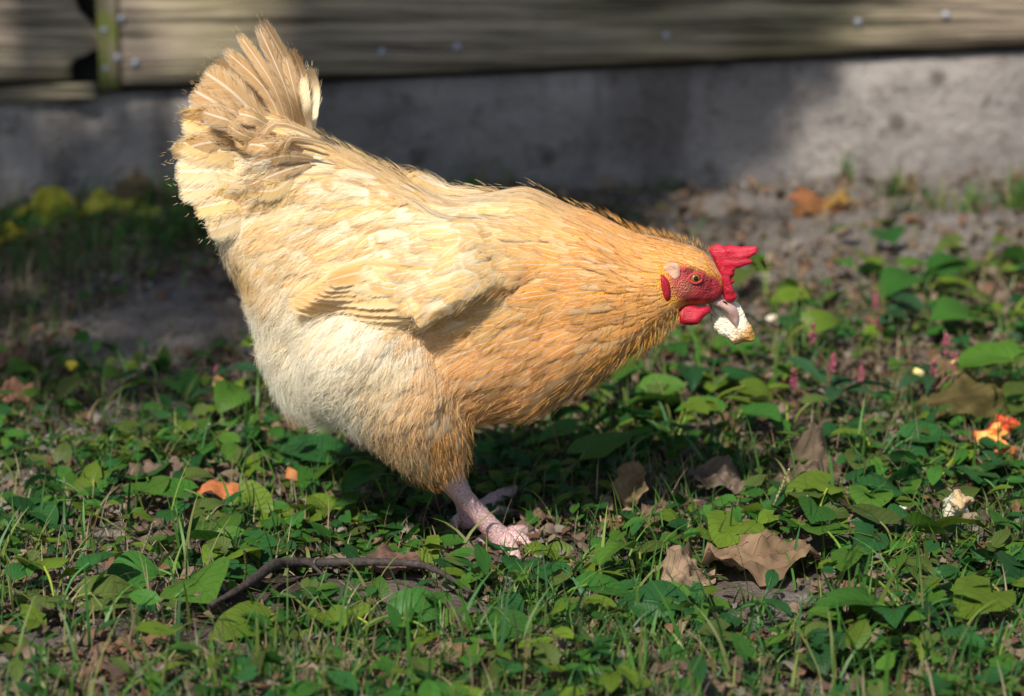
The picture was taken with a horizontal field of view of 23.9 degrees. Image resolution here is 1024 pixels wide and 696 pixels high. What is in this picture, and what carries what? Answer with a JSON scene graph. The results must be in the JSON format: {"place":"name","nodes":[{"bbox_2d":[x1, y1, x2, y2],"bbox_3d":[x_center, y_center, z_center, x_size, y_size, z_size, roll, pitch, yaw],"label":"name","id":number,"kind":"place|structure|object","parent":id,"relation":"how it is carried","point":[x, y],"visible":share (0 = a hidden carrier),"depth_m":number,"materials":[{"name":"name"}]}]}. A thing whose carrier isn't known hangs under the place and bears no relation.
{"place":"outdoors","nodes":[
{"label":"outdoors","id":0,"kind":"place"},
{"bbox_2d":[0,167,1023,695],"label":"ground","id":1,"kind":"structure","parent":0,"point":[190,335],"depth_m":2.85,"materials":[{"name":"plant"}]},
{"bbox_2d":[0,222,27,245],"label":"fallen leaf","id":2,"kind":"object","parent":1,"relation":"on","point":[13,228],"visible":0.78,"depth_m":3.36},
{"bbox_2d":[0,340,29,374],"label":"fallen leaf","id":3,"kind":"object","parent":1,"relation":"on","point":[21,351],"visible":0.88,"depth_m":2.71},
{"bbox_2d":[0,377,33,402],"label":"fallen leaf","id":4,"kind":"object","parent":1,"relation":"on","point":[13,383],"visible":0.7,"depth_m":2.57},
{"bbox_2d":[0,496,58,539],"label":"violet plant","id":5,"kind":"object","parent":1,"relation":"on","point":[34,509],"visible":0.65,"depth_m":2.14,"materials":[{"name":"green plant"}]},
{"bbox_2d":[13,186,80,222],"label":"fallen leaf","id":6,"kind":"object","parent":1,"relation":"on","point":[49,195],"visible":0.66,"depth_m":3.51,"materials":[{"name":"plant"}]},
{"bbox_2d":[14,552,136,617],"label":"violet plant","id":7,"kind":"object","parent":1,"relation":"on","point":[103,587],"visible":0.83,"depth_m":1.92,"materials":[{"name":"green plant"}]},
{"bbox_2d":[25,462,145,515],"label":"violet plant","id":8,"kind":"object","parent":1,"relation":"on","point":[91,470],"visible":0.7,"depth_m":2.22,"materials":[{"name":"green plant"}]},
{"bbox_2d":[70,222,126,249],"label":"grass tuft","id":9,"kind":"object","parent":1,"relation":"on","point":[94,236],"visible":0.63,"depth_m":3.27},
{"bbox_2d":[48,365,157,407],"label":"violet plant","id":10,"kind":"object","parent":1,"relation":"on","point":[67,385],"visible":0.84,"depth_m":2.59,"materials":[{"name":"green plant"}]},
{"bbox_2d":[74,187,139,217],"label":"fallen leaf","id":11,"kind":"object","parent":1,"relation":"on","point":[100,197],"visible":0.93,"depth_m":3.47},
{"bbox_2d":[111,169,160,199],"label":"fallen leaf","id":12,"kind":"object","parent":1,"relation":"on","point":[138,178],"visible":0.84,"depth_m":3.52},
{"bbox_2d":[100,208,176,241],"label":"grass tuft","id":13,"kind":"object","parent":1,"relation":"on","point":[130,229],"visible":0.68,"depth_m":3.29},
{"bbox_2d":[130,203,166,218],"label":"fallen leaf","id":14,"kind":"object","parent":1,"relation":"on","point":[157,208],"visible":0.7,"depth_m":3.40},
{"bbox_2d":[106,357,199,399],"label":"violet plant","id":15,"kind":"object","parent":1,"relation":"on","point":[177,385],"visible":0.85,"depth_m":2.61,"materials":[{"name":"green plant"}]},
{"bbox_2d":[124,456,183,478],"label":"fallen leaf","id":16,"kind":"object","parent":1,"relation":"on","point":[169,469],"visible":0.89,"depth_m":2.29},
{"bbox_2d":[139,204,195,239],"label":"grass tuft","id":17,"kind":"object","parent":1,"relation":"on","point":[171,222],"visible":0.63,"depth_m":3.30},
{"bbox_2d":[125,462,215,503],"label":"violet plant","id":18,"kind":"object","parent":1,"relation":"on","point":[155,484],"visible":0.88,"depth_m":2.25,"materials":[{"name":"green plant"}]},
{"bbox_2d":[106,543,261,603],"bbox_3d":[-0.242,0.183,1.973,0.123,0.051,0.141,13,19,42],"label":"violet plant","id":19,"kind":"object","parent":1,"relation":"on","point":[207,583],"visible":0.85,"depth_m":1.96,"materials":[{"name":"green plant"}]},
{"bbox_2d":[137,478,273,521],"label":"violet plant","id":20,"kind":"object","parent":1,"relation":"on","point":[263,495],"visible":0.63,"depth_m":2.20,"materials":[{"name":"green plant"}]},
{"bbox_2d":[197,480,240,498],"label":"fallen leaf","id":21,"kind":"object","parent":1,"relation":"on","point":[216,487],"visible":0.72,"depth_m":2.26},
{"bbox_2d":[149,513,295,568],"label":"violet plant","id":22,"kind":"object","parent":1,"relation":"on","point":[212,532],"visible":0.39,"depth_m":2.08,"materials":[{"name":"green plant"}]},
{"bbox_2d":[187,361,267,400],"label":"smartweed","id":23,"kind":"object","parent":1,"relation":"on","point":[241,366],"visible":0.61,"depth_m":2.53,"materials":[{"name":"green plant"}]},
{"bbox_2d":[214,377,270,412],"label":"violet plant","id":24,"kind":"object","parent":1,"relation":"on","point":[234,394],"visible":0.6,"depth_m":2.48,"materials":[{"name":"green plant"}]},
{"bbox_2d":[208,587,351,640],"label":"violet plant","id":25,"kind":"object","parent":1,"relation":"on","point":[236,612],"visible":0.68,"depth_m":1.87,"materials":[{"name":"green plant"}]},
{"bbox_2d":[259,406,304,436],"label":"fallen leaf","id":26,"kind":"object","parent":1,"relation":"on","point":[279,423],"visible":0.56,"depth_m":2.48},
{"bbox_2d":[285,467,296,480],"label":"fallen leaf","id":27,"kind":"object","parent":1,"relation":"on","point":[291,472],"visible":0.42,"depth_m":2.30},
{"bbox_2d":[266,433,380,490],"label":"violet plant","id":28,"kind":"object","parent":1,"relation":"on","point":[308,451],"visible":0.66,"depth_m":2.37,"materials":[{"name":"green plant"}]},
{"bbox_2d":[314,509,354,528],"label":"fallen leaf","id":29,"kind":"object","parent":1,"relation":"on","point":[331,519],"visible":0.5,"depth_m":2.18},
{"bbox_2d":[209,557,470,606],"bbox_3d":[-0.153,0.186,1.974,0.214,0.023,0.122,-4,15,-17],"label":"twig","id":30,"kind":"object","parent":1,"relation":"on","point":[263,571],"visible":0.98,"depth_m":2.01,"materials":[{"name":"wood"}]},
{"bbox_2d":[304,493,401,543],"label":"violet plant","id":31,"kind":"object","parent":1,"relation":"on","point":[317,498],"visible":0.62,"depth_m":2.20,"materials":[{"name":"green plant"}]},
{"bbox_2d":[339,459,404,504],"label":"violet plant","id":32,"kind":"object","parent":1,"relation":"on","point":[358,472],"visible":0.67,"depth_m":2.20,"materials":[{"name":"green plant"}]},
{"bbox_2d":[366,542,422,578],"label":"fallen leaf","id":33,"kind":"object","parent":1,"relation":"on","point":[383,550],"visible":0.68,"depth_m":2.04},
{"bbox_2d":[348,587,446,655],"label":"violet plant","id":34,"kind":"object","parent":1,"relation":"on","point":[399,604],"visible":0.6,"depth_m":1.89,"materials":[{"name":"green plant"}]},
{"bbox_2d":[408,534,463,564],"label":"violet plant","id":35,"kind":"object","parent":1,"relation":"on","point":[448,539],"visible":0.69,"depth_m":2.08,"materials":[{"name":"green plant"}]},
{"bbox_2d":[363,591,536,649],"bbox_3d":[-0.046,0.221,1.848,0.122,0.038,0.083,11,18,38],"label":"violet plant","id":36,"kind":"object","parent":1,"relation":"on","point":[521,618],"visible":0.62,"depth_m":1.84,"materials":[{"name":"green plant"}]},
{"bbox_2d":[162,14,757,559],"bbox_3d":[-0.056,-0.050,2.112,0.466,0.476,0.269,-6,15,-23],"label":"hen","id":37,"kind":"object","parent":1,"relation":"on","point":[416,324],"visible":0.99,"depth_m":2.02,"materials":[{"name":"orange"}]},
{"bbox_2d":[709,301,753,344],"bbox_3d":[0.191,-0.022,2.105,0.041,0.040,0.013,0,14,0],"label":"bread piece","id":38,"kind":"object","parent":37,"relation":"attached to","point":[723,325],"visible":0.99,"depth_m":2.10,"materials":[{"name":"food"}]},
{"bbox_2d":[439,543,494,560],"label":"fallen leaf","id":39,"kind":"object","parent":1,"relation":"on","point":[469,558],"visible":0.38,"depth_m":2.08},
{"bbox_2d":[0,0,1023,205],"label":"shed wall","id":40,"kind":"structure","parent":1,"relation":"on","point":[708,94],"depth_m":3.60,"materials":[{"name":"grey"}]},
{"bbox_2d":[0,177,1023,695],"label":"ground cover","id":41,"kind":"object","parent":1,"relation":"on","point":[548,651],"visible":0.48,"depth_m":2.12,"materials":[{"name":"green plant"}]},
{"bbox_2d":[0,187,1023,695],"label":"leaf litter","id":42,"kind":"object","parent":1,"relation":"on","point":[550,529],"visible":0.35,"depth_m":2.21,"materials":[{"name":"plant"}]},
{"bbox_2d":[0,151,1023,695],"bbox_3d":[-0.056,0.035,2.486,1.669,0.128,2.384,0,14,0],"label":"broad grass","id":43,"kind":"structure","parent":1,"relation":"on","point":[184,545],"depth_m":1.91,"materials":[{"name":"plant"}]},
{"bbox_2d":[0,167,1023,695],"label":"grass","id":44,"kind":"structure","parent":1,"relation":"on","point":[494,581],"depth_m":2.17,"materials":[{"name":"plant"}]},
{"bbox_2d":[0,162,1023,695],"bbox_3d":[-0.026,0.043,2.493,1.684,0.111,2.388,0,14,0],"label":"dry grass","id":45,"kind":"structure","parent":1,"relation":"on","point":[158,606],"depth_m":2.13,"materials":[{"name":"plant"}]},
{"bbox_2d":[0,140,1023,432],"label":"leaves","id":46,"kind":"object","parent":1,"relation":"on","point":[874,240],"depth_m":3.06,"materials":[{"name":"green plant"}]},
{"bbox_2d":[479,537,554,572],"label":"violet plant","id":47,"kind":"object","parent":1,"relation":"on","point":[507,561],"visible":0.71,"depth_m":2.04,"materials":[{"name":"green plant"}]},
{"bbox_2d":[531,504,561,527],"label":"fallen leaf","id":48,"kind":"object","parent":1,"relation":"on","point":[541,514],"visible":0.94,"depth_m":2.16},
{"bbox_2d":[486,562,628,625],"bbox_3d":[0.029,0.199,1.943,0.097,0.039,0.112,-12,18,-39],"label":"violet plant","id":49,"kind":"object","parent":1,"relation":"on","point":[620,590],"visible":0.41,"depth_m":1.94,"materials":[{"name":"green plant"}]},
{"bbox_2d":[546,538,610,573],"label":"violet plant","id":50,"kind":"object","parent":1,"relation":"on","point":[556,546],"visible":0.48,"depth_m":2.08,"materials":[{"name":"green plant"}]},
{"bbox_2d":[542,432,631,493],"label":"violet plant","id":51,"kind":"object","parent":1,"relation":"on","point":[597,445],"visible":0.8,"depth_m":2.30,"materials":[{"name":"green plant"}]},
{"bbox_2d":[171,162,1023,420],"bbox_3d":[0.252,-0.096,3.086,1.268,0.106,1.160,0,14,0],"label":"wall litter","id":52,"kind":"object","parent":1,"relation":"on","point":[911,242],"depth_m":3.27,"materials":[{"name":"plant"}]},
{"bbox_2d":[538,406,669,452],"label":"violet plant","id":53,"kind":"object","parent":1,"relation":"on","point":[565,426],"visible":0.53,"depth_m":2.39,"materials":[{"name":"green plant"}]},
{"bbox_2d":[601,513,630,531],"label":"fallen leaf","id":54,"kind":"object","parent":1,"relation":"on","point":[614,522],"visible":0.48,"depth_m":2.15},
{"bbox_2d":[595,538,654,575],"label":"violet plant","id":55,"kind":"object","parent":1,"relation":"on","point":[603,554],"visible":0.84,"depth_m":2.00,"materials":[{"name":"green plant"}]},
{"bbox_2d":[610,460,648,507],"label":"fallen leaf","id":56,"kind":"object","parent":1,"relation":"on","point":[631,476],"visible":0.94,"depth_m":2.20,"materials":[{"name":"plant"}]},
{"bbox_2d":[594,371,686,414],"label":"violet plant","id":57,"kind":"object","parent":1,"relation":"on","point":[675,383],"visible":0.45,"depth_m":2.51,"materials":[{"name":"green plant"}]},
{"bbox_2d":[594,396,718,451],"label":"violet plant","id":58,"kind":"object","parent":1,"relation":"on","point":[698,403],"visible":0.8,"depth_m":2.38,"materials":[{"name":"green plant"}]},
{"bbox_2d":[641,500,677,527],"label":"fallen leaf","id":59,"kind":"object","parent":1,"relation":"on","point":[664,503],"visible":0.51,"depth_m":2.17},
{"bbox_2d":[606,355,714,408],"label":"violet plant","id":60,"kind":"object","parent":1,"relation":"on","point":[692,374],"visible":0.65,"depth_m":2.53,"materials":[{"name":"green plant"}]},
{"bbox_2d":[635,334,688,373],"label":"violet plant","id":61,"kind":"object","parent":1,"relation":"on","point":[680,347],"visible":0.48,"depth_m":2.62,"materials":[{"name":"green plant"}]},
{"bbox_2d":[649,173,687,194],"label":"grass tuft","id":62,"kind":"object","parent":1,"relation":"on","point":[672,187],"visible":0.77,"depth_m":3.59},
{"bbox_2d":[660,542,715,586],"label":"fallen leaf","id":63,"kind":"object","parent":1,"relation":"on","point":[677,564],"visible":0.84,"depth_m":2.00,"materials":[{"name":"plant"}]},
{"bbox_2d":[627,359,772,423],"bbox_3d":[0.194,0.048,2.541,0.153,0.060,0.128,0,14,0],"label":"violet plant","id":64,"kind":"object","parent":1,"relation":"on","point":[751,384],"visible":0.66,"depth_m":2.51,"materials":[{"name":"green plant"}]},
{"bbox_2d":[616,579,791,643],"bbox_3d":[0.145,0.213,1.888,0.146,0.042,0.062,8,16,29],"label":"violet plant","id":65,"kind":"object","parent":1,"relation":"on","point":[678,591],"visible":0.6,"depth_m":1.91,"materials":[{"name":"green plant"}]},
{"bbox_2d":[686,455,747,494],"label":"fallen leaf","id":66,"kind":"object","parent":1,"relation":"on","point":[726,473],"visible":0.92,"depth_m":2.26,"materials":[{"name":"plant"}]},
{"bbox_2d":[669,356,768,393],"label":"violet plant","id":67,"kind":"object","parent":1,"relation":"on","point":[713,363],"visible":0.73,"depth_m":2.58,"materials":[{"name":"green plant"}]},
{"bbox_2d":[675,395,795,444],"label":"violet plant","id":68,"kind":"object","parent":1,"relation":"on","point":[768,410],"visible":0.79,"depth_m":2.40,"materials":[{"name":"green plant"}]},
{"bbox_2d":[707,510,779,547],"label":"violet plant","id":69,"kind":"object","parent":1,"relation":"on","point":[724,537],"visible":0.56,"depth_m":2.05,"materials":[{"name":"green plant"}]},
{"bbox_2d":[700,529,822,586],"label":"fallen leaf","id":70,"kind":"object","parent":1,"relation":"on","point":[762,552],"visible":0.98,"depth_m":2.01,"materials":[{"name":"plant"}]},
{"bbox_2d":[715,365,808,409],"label":"violet plant","id":71,"kind":"object","parent":1,"relation":"on","point":[735,383],"visible":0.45,"depth_m":2.55,"materials":[{"name":"green plant"}]},
{"bbox_2d":[713,309,838,359],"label":"violet plant","id":72,"kind":"object","parent":1,"relation":"on","point":[817,317],"visible":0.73,"depth_m":2.72,"materials":[{"name":"green plant"}]},
{"bbox_2d":[732,254,824,296],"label":"violet plant","id":73,"kind":"object","parent":1,"relation":"on","point":[741,275],"visible":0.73,"depth_m":2.98,"materials":[{"name":"green plant"}]},
{"bbox_2d":[723,393,835,435],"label":"violet plant","id":74,"kind":"object","parent":1,"relation":"on","point":[809,399],"visible":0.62,"depth_m":2.44,"materials":[{"name":"green plant"}]},
{"bbox_2d":[770,308,803,325],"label":"fallen leaf","id":75,"kind":"object","parent":1,"relation":"on","point":[783,311],"visible":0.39,"depth_m":2.87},
{"bbox_2d":[786,186,819,202],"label":"fallen leaf","id":76,"kind":"object","parent":1,"relation":"on","point":[799,195],"visible":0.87,"depth_m":3.42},
{"bbox_2d":[770,277,844,316],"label":"violet plant","id":77,"kind":"object","parent":1,"relation":"on","point":[786,293],"visible":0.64,"depth_m":2.91,"materials":[{"name":"green plant"}]},
{"bbox_2d":[773,420,846,483],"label":"fallen leaf","id":78,"kind":"object","parent":1,"relation":"on","point":[809,440],"visible":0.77,"depth_m":2.29,"materials":[{"name":"plant"}]},
{"bbox_2d":[784,479,846,523],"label":"violet plant","id":79,"kind":"object","parent":1,"relation":"on","point":[825,512],"visible":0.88,"depth_m":2.08,"materials":[{"name":"green plant"}]},
{"bbox_2d":[791,192,844,217],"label":"fallen leaf","id":80,"kind":"object","parent":1,"relation":"on","point":[817,202],"visible":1,"depth_m":3.38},
{"bbox_2d":[782,323,897,422],"bbox_3d":[0.340,0.021,2.512,0.103,0.110,0.111,-6,15,-23],"label":"smartweed","id":81,"kind":"object","parent":1,"relation":"on","point":[831,381],"visible":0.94,"depth_m":2.50,"materials":[{"name":"green plant"}]},
{"bbox_2d":[822,188,858,207],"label":"fallen leaf","id":82,"kind":"object","parent":1,"relation":"on","point":[842,194],"visible":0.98,"depth_m":3.40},
{"bbox_2d":[816,143,866,183],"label":"grass tuft","id":83,"kind":"object","parent":1,"relation":"on","point":[850,167],"visible":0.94,"depth_m":3.60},
{"bbox_2d":[781,465,906,509],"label":"violet plant","id":84,"kind":"object","parent":1,"relation":"on","point":[857,494],"visible":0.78,"depth_m":2.14,"materials":[{"name":"green plant"}]},
{"bbox_2d":[829,216,904,245],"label":"violet plant","id":85,"kind":"object","parent":1,"relation":"on","point":[891,234],"visible":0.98,"depth_m":3.23,"materials":[{"name":"green plant"}]},
{"bbox_2d":[800,523,936,587],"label":"violet plant","id":86,"kind":"object","parent":1,"relation":"on","point":[838,555],"visible":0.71,"depth_m":1.98,"materials":[{"name":"green plant"}]},
{"bbox_2d":[828,248,952,300],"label":"violet plant","id":87,"kind":"object","parent":1,"relation":"on","point":[912,261],"visible":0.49,"depth_m":3.07,"materials":[{"name":"green plant"}]},
{"bbox_2d":[830,414,955,474],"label":"violet plant","id":88,"kind":"object","parent":1,"relation":"on","point":[851,455],"visible":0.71,"depth_m":2.31,"materials":[{"name":"green plant"}]},
{"bbox_2d":[806,573,981,628],"bbox_3d":[0.306,0.204,1.872,0.124,0.042,0.123,9,16,31],"label":"violet plant","id":89,"kind":"object","parent":1,"relation":"on","point":[848,595],"visible":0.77,"depth_m":1.87,"materials":[{"name":"green plant"}]},
{"bbox_2d":[871,162,920,197],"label":"grass tuft","id":90,"kind":"object","parent":1,"relation":"on","point":[897,182],"visible":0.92,"depth_m":3.49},
{"bbox_2d":[872,289,928,334],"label":"smartweed","id":91,"kind":"object","parent":1,"relation":"on","point":[897,309],"visible":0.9,"depth_m":2.79,"materials":[{"name":"green plant"}]},
{"bbox_2d":[878,193,926,215],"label":"grass tuft","id":92,"kind":"object","parent":1,"relation":"on","point":[909,208],"visible":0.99,"depth_m":3.39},
{"bbox_2d":[857,252,977,300],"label":"violet plant","id":93,"kind":"object","parent":1,"relation":"on","point":[897,279],"visible":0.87,"depth_m":2.98,"materials":[{"name":"green plant"}]},
{"bbox_2d":[848,503,991,555],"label":"violet plant","id":94,"kind":"object","parent":1,"relation":"on","point":[893,513],"visible":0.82,"depth_m":2.03,"materials":[{"name":"green plant"}]},
{"bbox_2d":[886,334,957,413],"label":"smartweed","id":95,"kind":"object","parent":1,"relation":"on","point":[929,377],"visible":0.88,"depth_m":2.51,"materials":[{"name":"green plant"}]},
{"bbox_2d":[913,174,954,210],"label":"grass tuft","id":96,"kind":"object","parent":1,"relation":"on","point":[943,202],"visible":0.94,"depth_m":3.42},
{"bbox_2d":[920,354,962,375],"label":"fallen leaf","id":97,"kind":"object","parent":1,"relation":"on","point":[937,357],"visible":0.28,"depth_m":2.64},
{"bbox_2d":[887,442,1012,504],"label":"violet plant","id":98,"kind":"object","parent":1,"relation":"on","point":[906,469],"visible":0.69,"depth_m":2.25,"materials":[{"name":"green plant"}]},
{"bbox_2d":[942,489,974,516],"bbox_3d":[0.396,0.139,2.148,0.030,0.033,0.036,-10,17,-35],"label":"bread chunk","id":99,"kind":"object","parent":1,"relation":"on","point":[959,499],"visible":0.88,"depth_m":2.14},
{"bbox_2d":[915,370,1016,420],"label":"fallen leaf","id":100,"kind":"object","parent":1,"relation":"on","point":[979,398],"visible":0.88,"depth_m":2.49,"materials":[{"name":"plant"}]},
{"bbox_2d":[928,175,1003,213],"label":"grass tuft","id":101,"kind":"object","parent":1,"relation":"on","point":[969,196],"visible":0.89,"depth_m":3.39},
{"bbox_2d":[919,550,1023,627],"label":"violet plant","id":102,"kind":"object","parent":1,"relation":"on","point":[983,591],"visible":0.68,"depth_m":1.86,"materials":[{"name":"green plant"}]},
{"bbox_2d":[926,234,1023,279],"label":"violet plant","id":103,"kind":"object","parent":1,"relation":"on","point":[949,241],"visible":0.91,"depth_m":3.09,"materials":[{"name":"green plant"}]},
{"bbox_2d":[930,290,1023,331],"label":"violet plant","id":104,"kind":"object","parent":1,"relation":"on","point":[947,308],"visible":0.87,"depth_m":2.80,"materials":[{"name":"green plant"}]},
{"bbox_2d":[945,341,1023,415],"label":"violet plant","id":105,"kind":"object","parent":1,"relation":"on","point":[995,352],"visible":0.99,"depth_m":2.51,"materials":[{"name":"green plant"}]},
{"bbox_2d":[962,469,1012,510],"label":"violet plant","id":106,"kind":"object","parent":1,"relation":"on","point":[973,474],"visible":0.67,"depth_m":2.19,"materials":[{"name":"green plant"}]},
{"bbox_2d":[973,422,1009,441],"bbox_3d":[0.470,0.083,2.365,0.036,0.025,0.024,-5,15,-19],"label":"fruit scrap","id":107,"kind":"object","parent":1,"relation":"on","point":[991,431],"visible":0.59,"depth_m":2.36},
{"bbox_2d":[960,160,1023,210],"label":"grass tuft","id":108,"kind":"object","parent":1,"relation":"on","point":[1012,201],"visible":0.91,"depth_m":3.39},
{"bbox_2d":[989,414,1019,439],"bbox_3d":[0.492,0.079,2.414,0.032,0.025,0.022,-4,14,-14],"label":"fruit scrap","id":109,"kind":"object","parent":1,"relation":"on","point":[1011,420],"visible":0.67,"depth_m":2.41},
{"bbox_2d":[994,440,1016,458],"bbox_3d":[0.477,0.098,2.337,0.023,0.022,0.021,3,14,13],"label":"fruit scrap","id":110,"kind":"object","parent":1,"relation":"on","point":[1004,450],"visible":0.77,"depth_m":2.33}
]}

